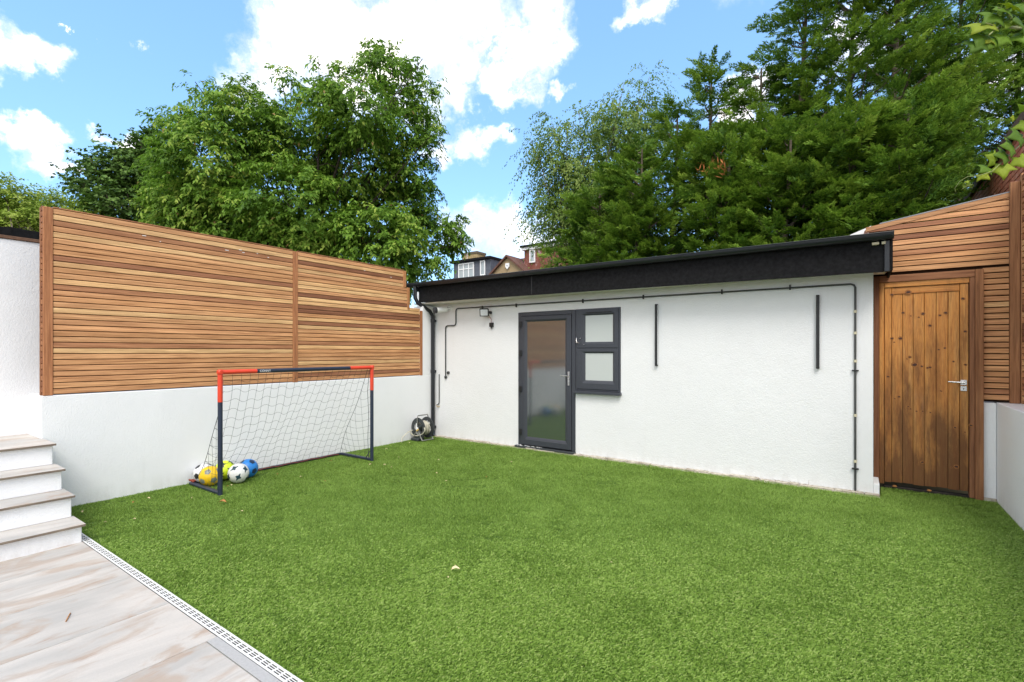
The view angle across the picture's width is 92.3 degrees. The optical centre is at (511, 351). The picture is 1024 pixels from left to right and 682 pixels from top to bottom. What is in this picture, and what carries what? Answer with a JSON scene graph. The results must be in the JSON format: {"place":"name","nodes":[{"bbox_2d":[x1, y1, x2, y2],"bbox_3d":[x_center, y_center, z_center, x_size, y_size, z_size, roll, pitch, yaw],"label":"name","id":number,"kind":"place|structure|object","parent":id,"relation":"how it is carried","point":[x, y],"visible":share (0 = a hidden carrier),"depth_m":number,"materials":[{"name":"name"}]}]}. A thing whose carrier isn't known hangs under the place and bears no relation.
{"place":"outdoors","nodes":[
{"label":"outdoors","id":0,"kind":"place"},
{"bbox_2d":[0,542,280,681],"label":"patio","id":1,"kind":"structure","parent":0,"point":[119,625],"depth_m":2.64,"materials":[{"name":"tile"}]},
{"bbox_2d":[0,434,85,561],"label":"garden steps","id":2,"kind":"structure","parent":1,"relation":"on","point":[35,508],"depth_m":3.93,"materials":[{"name":"stone"}]},
{"bbox_2d":[0,0,1022,307],"label":"sky","id":3,"kind":"structure","parent":0,"point":[68,68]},
{"bbox_2d":[71,436,1023,681],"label":"lawn base","id":4,"kind":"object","parent":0,"point":[413,586],"visible":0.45,"depth_m":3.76,"materials":[{"name":"green plant"}]},
{"bbox_2d":[193,463,211,482],"bbox_3d":[-3.520,1.390,5.621,0.220,0.220,0.221,0,0,35],"label":"football","id":5,"kind":"object","parent":4,"relation":"on","point":[197,469],"visible":0.41,"depth_m":5.54,"materials":[{"name":"white leather"}]},
{"bbox_2d":[198,466,217,485],"bbox_3d":[-3.379,1.390,5.504,0.224,0.223,0.220,0,0,35],"label":"football","id":6,"kind":"object","parent":4,"relation":"on","point":[205,477],"visible":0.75,"depth_m":5.43,"materials":[{"name":"yellow leather"}]},
{"bbox_2d":[216,461,233,479],"bbox_3d":[-3.362,1.387,5.755,0.224,0.221,0.223,0,0,35],"label":"football","id":7,"kind":"object","parent":4,"relation":"on","point":[227,465],"visible":0.34,"depth_m":5.69,"materials":[{"name":"leather"}]},
{"bbox_2d":[227,463,248,482],"bbox_3d":[-3.133,1.391,5.630,0.221,0.222,0.223,0,0,35],"label":"football","id":8,"kind":"object","parent":4,"relation":"on","point":[238,473],"visible":1,"depth_m":5.56,"materials":[{"name":"white leather"}]},
{"bbox_2d":[240,459,257,477],"bbox_3d":[-3.147,1.390,5.860,0.223,0.220,0.223,0,0,35],"label":"football","id":9,"kind":"object","parent":4,"relation":"on","point":[251,465],"visible":0.69,"depth_m":5.81,"materials":[{"name":"blue leather"}]},
{"bbox_2d":[189,365,373,495],"bbox_3d":[-2.768,0.849,6.147,0.734,1.324,2.021,0,0,35],"label":"football goal","id":10,"kind":"object","parent":4,"relation":"on","point":[193,482],"visible":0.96,"depth_m":5.87,"materials":[{"name":"blue paint"}]},
{"bbox_2d":[401,414,433,441],"bbox_3d":[-1.585,1.278,8.215,0.396,0.436,0.512,0,0,35],"label":"hose reel","id":11,"kind":"object","parent":4,"relation":"on","point":[423,426],"visible":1,"depth_m":8.26,"materials":[{"name":"grey plastic"}]},
{"bbox_2d":[879,481,967,493],"bbox_3d":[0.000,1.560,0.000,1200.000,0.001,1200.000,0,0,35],"label":"ground","id":12,"kind":"structure","parent":0,"point":[925,487],"depth_m":5.65,"materials":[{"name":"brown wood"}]},
{"bbox_2d":[0,226,38,436],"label":"tall white wall","id":13,"kind":"structure","parent":12,"relation":"on","point":[19,315],"depth_m":4.79,"materials":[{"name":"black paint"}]},
{"bbox_2d":[0,171,52,231],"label":"pale bush tree","id":14,"kind":"object","parent":12,"relation":"on","point":[9,215],"visible":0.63,"depth_m":12.62,"materials":[{"name":"green plant"}]},
{"bbox_2d":[6,184,105,230],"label":"olive bush tree","id":15,"kind":"object","parent":12,"relation":"on","point":[59,199],"visible":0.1,"depth_m":14.17,"materials":[{"name":"green plant"}]},
{"bbox_2d":[48,118,286,233],"bbox_3d":[-10.729,-3.018,15.885,8.286,9.178,5.128,0,0,35],"label":"maple tree","id":16,"kind":"object","parent":12,"relation":"on","point":[115,178],"visible":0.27,"depth_m":15.48,"materials":[{"name":"green plant"}]},
{"bbox_2d":[82,533,303,681],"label":"drain channel","id":17,"kind":"object","parent":12,"relation":"on","point":[271,669],"visible":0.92,"depth_m":2.77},
{"bbox_2d":[29,306,432,506],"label":"garden wall","id":18,"kind":"structure","parent":12,"relation":"on","point":[111,445],"depth_m":5.69,"materials":[{"name":"white paint"}]},
{"bbox_2d":[39,206,422,395],"bbox_3d":[-3.012,-0.480,6.624,0.090,1.787,4.911,0,0,35],"label":"slatted fence","id":19,"kind":"object","parent":18,"relation":"on","point":[128,305],"visible":1,"depth_m":5.68,"materials":[{"name":"brown wood"}]},
{"bbox_2d":[125,37,474,304],"bbox_3d":[-4.997,-3.081,11.408,8.290,9.295,4.481,0,0,-6],"label":"cherry tree","id":20,"kind":"object","parent":12,"relation":"on","point":[196,199],"visible":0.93,"depth_m":10.88,"materials":[{"name":"green plant"}]},
{"bbox_2d":[450,251,530,277],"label":"terraced house","id":21,"kind":"structure","parent":12,"relation":"on","point":[476,263],"depth_m":38.23,"materials":[{"name":"ceramic"}]},
{"bbox_2d":[458,262,473,277],"bbox_3d":[-3.653,-6.446,39.175,1.601,1.223,0.080,0,0,35],"label":"window","id":22,"kind":"structure","parent":21,"relation":"in","point":[464,269],"depth_m":39.17,"materials":[{"name":"white plastic"}]},
{"bbox_2d":[480,260,484,274],"bbox_3d":[-2.276,-6.507,38.206,0.476,1.142,0.080,0,0,35],"label":"window","id":23,"kind":"structure","parent":21,"relation":"in","point":[482,263],"depth_m":38.24,"materials":[{"name":"white plastic"}]},
{"bbox_2d":[520,241,592,269],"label":"brick dormer house","id":24,"kind":"structure","parent":12,"relation":"on","point":[534,263],"depth_m":35.71,"materials":[{"name":"brown brick"}]},
{"bbox_2d":[529,249,534,262],"bbox_3d":[1.481,-6.962,35.811,0.471,0.939,0.080,0,0,35],"label":"window","id":25,"kind":"structure","parent":24,"relation":"in","point":[531,258],"depth_m":35.81,"materials":[{"name":"white plastic"}]},
{"bbox_2d":[536,168,632,268],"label":"conifer tree","id":26,"kind":"object","parent":12,"relation":"on","point":[584,213],"visible":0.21,"depth_m":10.94,"materials":[{"name":"green plant"}]},
{"bbox_2d":[502,60,683,268],"bbox_3d":[2.350,-3.157,13.474,5.314,9.437,3.852,0,0,3],"label":"birch tree","id":27,"kind":"object","parent":12,"relation":"on","point":[573,173],"visible":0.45,"depth_m":13.04,"materials":[{"name":"green plant"}]},
{"bbox_2d":[578,133,705,262],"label":"conifer tree","id":28,"kind":"object","parent":12,"relation":"on","point":[624,182],"visible":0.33,"depth_m":9.80,"materials":[{"name":"green plant"}]},
{"bbox_2d":[406,231,893,494],"bbox_3d":[1.836,0.176,8.151,6.950,2.748,3.450,0,0,35],"label":"garden room","id":29,"kind":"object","parent":12,"relation":"on","point":[562,360],"visible":0.94,"depth_m":6.27,"materials":[{"name":"white paint"}]},
{"bbox_2d":[433,306,451,312],"bbox_3d":[-1.210,-0.731,8.546,0.320,0.145,0.112,0,0,-29],"label":"security camera","id":30,"kind":"object","parent":29,"relation":"attached to","point":[440,309],"visible":1,"depth_m":8.50,"materials":[{"name":"white plastic"}]},
{"bbox_2d":[479,308,493,328],"bbox_3d":[-0.416,-0.544,8.040,0.233,0.329,0.091,0,0,-6],"label":"floodlight","id":31,"kind":"object","parent":29,"relation":"attached to","point":[485,312],"visible":1,"depth_m":8.02,"materials":[{"name":"white plastic"}]},
{"bbox_2d":[515,310,575,453],"bbox_3d":[0.505,0.444,7.493,1.049,2.112,0.155,0,0,35],"label":"door","id":32,"kind":"structure","parent":29,"relation":"in","point":[547,339],"depth_m":7.46,"materials":[{"name":"glass"}]},
{"bbox_2d":[574,307,621,395],"bbox_3d":[1.221,-0.005,6.984,0.708,1.225,0.125,0,0,35],"label":"window","id":33,"kind":"structure","parent":29,"relation":"in","point":[598,348],"depth_m":6.97,"materials":[{"name":"glass"}]},
{"bbox_2d":[655,304,657,365],"bbox_3d":[1.905,-0.220,6.482,0.034,0.816,0.042,0,0,35],"label":"wall light","id":34,"kind":"object","parent":29,"relation":"attached to","point":[656,334],"visible":1,"depth_m":6.46,"materials":[{"name":"black metal"}]},
{"bbox_2d":[816,295,819,368],"bbox_3d":[3.386,-0.220,5.441,0.034,0.816,0.042,0,0,35],"label":"wall light","id":35,"kind":"object","parent":29,"relation":"attached to","point":[817,331],"visible":1,"depth_m":5.43,"materials":[{"name":"black metal"}]},
{"bbox_2d":[851,226,869,234],"bbox_3d":[3.995,-1.300,5.640,0.197,0.253,0.037,0,0,35],"label":"roof upstand","id":36,"kind":"object","parent":29,"relation":"on","point":[862,231],"visible":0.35,"depth_m":5.62,"materials":[{"name":"white plastic"}]},
{"bbox_2d":[873,269,983,500],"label":"garden gate","id":37,"kind":"structure","parent":29,"relation":"attached to","point":[928,383],"depth_m":5.21,"materials":[{"name":"brown wood"}]},
{"bbox_2d":[434,435,879,497],"bbox_3d":[1.186,1.526,6.940,6.420,0.049,0.120,0,0,35],"label":"concrete footing","id":38,"kind":"object","parent":12,"relation":"on","point":[674,469],"visible":0.14,"depth_m":6.21,"materials":[{"name":"grey concrete"}]},
{"bbox_2d":[438,435,878,496],"bbox_3d":[1.260,1.491,6.911,6.255,0.022,0.083,0,0,35],"label":"footing rubble","id":39,"kind":"object","parent":38,"relation":"on","point":[757,478],"visible":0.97,"depth_m":6.14,"materials":[{"name":"concrete"}]},
{"bbox_2d":[612,91,730,259],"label":"conifer tree","id":40,"kind":"object","parent":12,"relation":"on","point":[665,126],"visible":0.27,"depth_m":10.10,"materials":[{"name":"green plant"}]},
{"bbox_2d":[648,45,740,251],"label":"conifer tree","id":41,"kind":"object","parent":12,"relation":"on","point":[706,73],"visible":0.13,"depth_m":10.40,"materials":[{"name":"green plant"}]},
{"bbox_2d":[648,118,800,251],"bbox_3d":[3.940,-1.389,9.016,3.229,5.906,3.547,0,0,-19],"label":"conifer tree","id":42,"kind":"object","parent":12,"relation":"on","point":[702,151],"visible":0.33,"depth_m":8.72,"materials":[{"name":"green plant"}]},
{"bbox_2d":[677,61,823,248],"bbox_3d":[4.815,-2.171,9.684,2.719,7.465,3.344,0,0,35],"label":"conifer tree","id":43,"kind":"object","parent":12,"relation":"on","point":[737,103],"visible":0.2,"depth_m":9.41,"materials":[{"name":"green plant"}]},
{"bbox_2d":[705,96,882,247],"bbox_3d":[4.788,-1.268,8.341,3.023,5.666,3.148,0,0,2],"label":"conifer tree","id":44,"kind":"object","parent":12,"relation":"on","point":[782,167],"visible":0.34,"depth_m":7.95,"materials":[{"name":"green plant"}]},
{"bbox_2d":[731,0,905,239],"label":"conifer tree","id":45,"kind":"object","parent":12,"relation":"on","point":[795,13],"visible":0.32,"depth_m":8.88,"materials":[{"name":"green plant"}]},
{"bbox_2d":[757,95,960,288],"bbox_3d":[5.367,-1.197,7.786,3.607,5.524,3.208,0,0,10],"label":"conifer tree","id":46,"kind":"object","parent":12,"relation":"on","point":[841,138],"visible":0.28,"depth_m":7.34,"materials":[{"name":"green plant"}]},
{"bbox_2d":[755,0,980,235],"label":"conifer tree","id":47,"kind":"object","parent":12,"relation":"on","point":[857,16],"visible":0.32,"depth_m":8.49,"materials":[{"name":"green plant"}]},
{"bbox_2d":[800,0,1023,235],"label":"conifer tree","id":48,"kind":"object","parent":12,"relation":"on","point":[921,51],"visible":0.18,"depth_m":7.85,"materials":[{"name":"green plant"}]},
{"bbox_2d":[829,60,996,287],"bbox_3d":[5.817,-1.240,7.511,3.418,5.611,3.318,0,0,-14],"label":"conifer tree","id":49,"kind":"object","parent":12,"relation":"on","point":[939,128],"visible":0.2,"depth_m":6.83,"materials":[{"name":"green plant"}]},
{"bbox_2d":[873,0,1023,200],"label":"conifer tree","id":50,"kind":"object","parent":12,"relation":"on","point":[988,107],"visible":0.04,"depth_m":10.16,"materials":[{"name":"green plant"}]},
{"bbox_2d":[875,0,1023,202],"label":"conifer tree","id":51,"kind":"object","parent":12,"relation":"on","point":[1014,48],"visible":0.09,"depth_m":10.44,"materials":[{"name":"green plant"}]},
{"bbox_2d":[984,402,996,501],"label":"gate side pier","id":52,"kind":"structure","parent":12,"relation":"on","point":[989,451],"depth_m":4.94,"materials":[{"name":"paint"}]},
{"bbox_2d":[958,112,1023,402],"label":"brick outbuilding","id":53,"kind":"structure","parent":12,"relation":"on","point":[998,184],"depth_m":6.63,"materials":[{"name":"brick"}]},
{"bbox_2d":[996,402,1023,529],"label":"garden wall","id":54,"kind":"structure","parent":12,"relation":"on","point":[1010,458],"depth_m":4.48,"materials":[{"name":"white paint"}]},
{"bbox_2d":[866,181,1019,403],"bbox_3d":[4.492,-0.581,5.194,1.227,2.179,0.095,0,0,35],"label":"fence","id":55,"kind":"object","parent":54,"relation":"on","point":[989,244],"visible":0.95,"depth_m":4.96,"materials":[{"name":"brown wood"}]},
{"bbox_2d":[1020,173,1023,403],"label":"fence","id":56,"kind":"object","parent":54,"relation":"on","point":[1021,288],"visible":1,"depth_m":4.79,"materials":[{"name":"brown wood"}]},
{"bbox_2d":[955,104,1023,191],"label":"grape vine","id":57,"kind":"object","parent":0,"point":[1004,170],"visible":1,"depth_m":2.81,"materials":[{"name":"green plant"}]},
{"bbox_2d":[960,2,1023,53],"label":"fig branch","id":58,"kind":"object","parent":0,"point":[980,42],"visible":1,"depth_m":1.61,"materials":[{"name":"green plant"}]}
]}

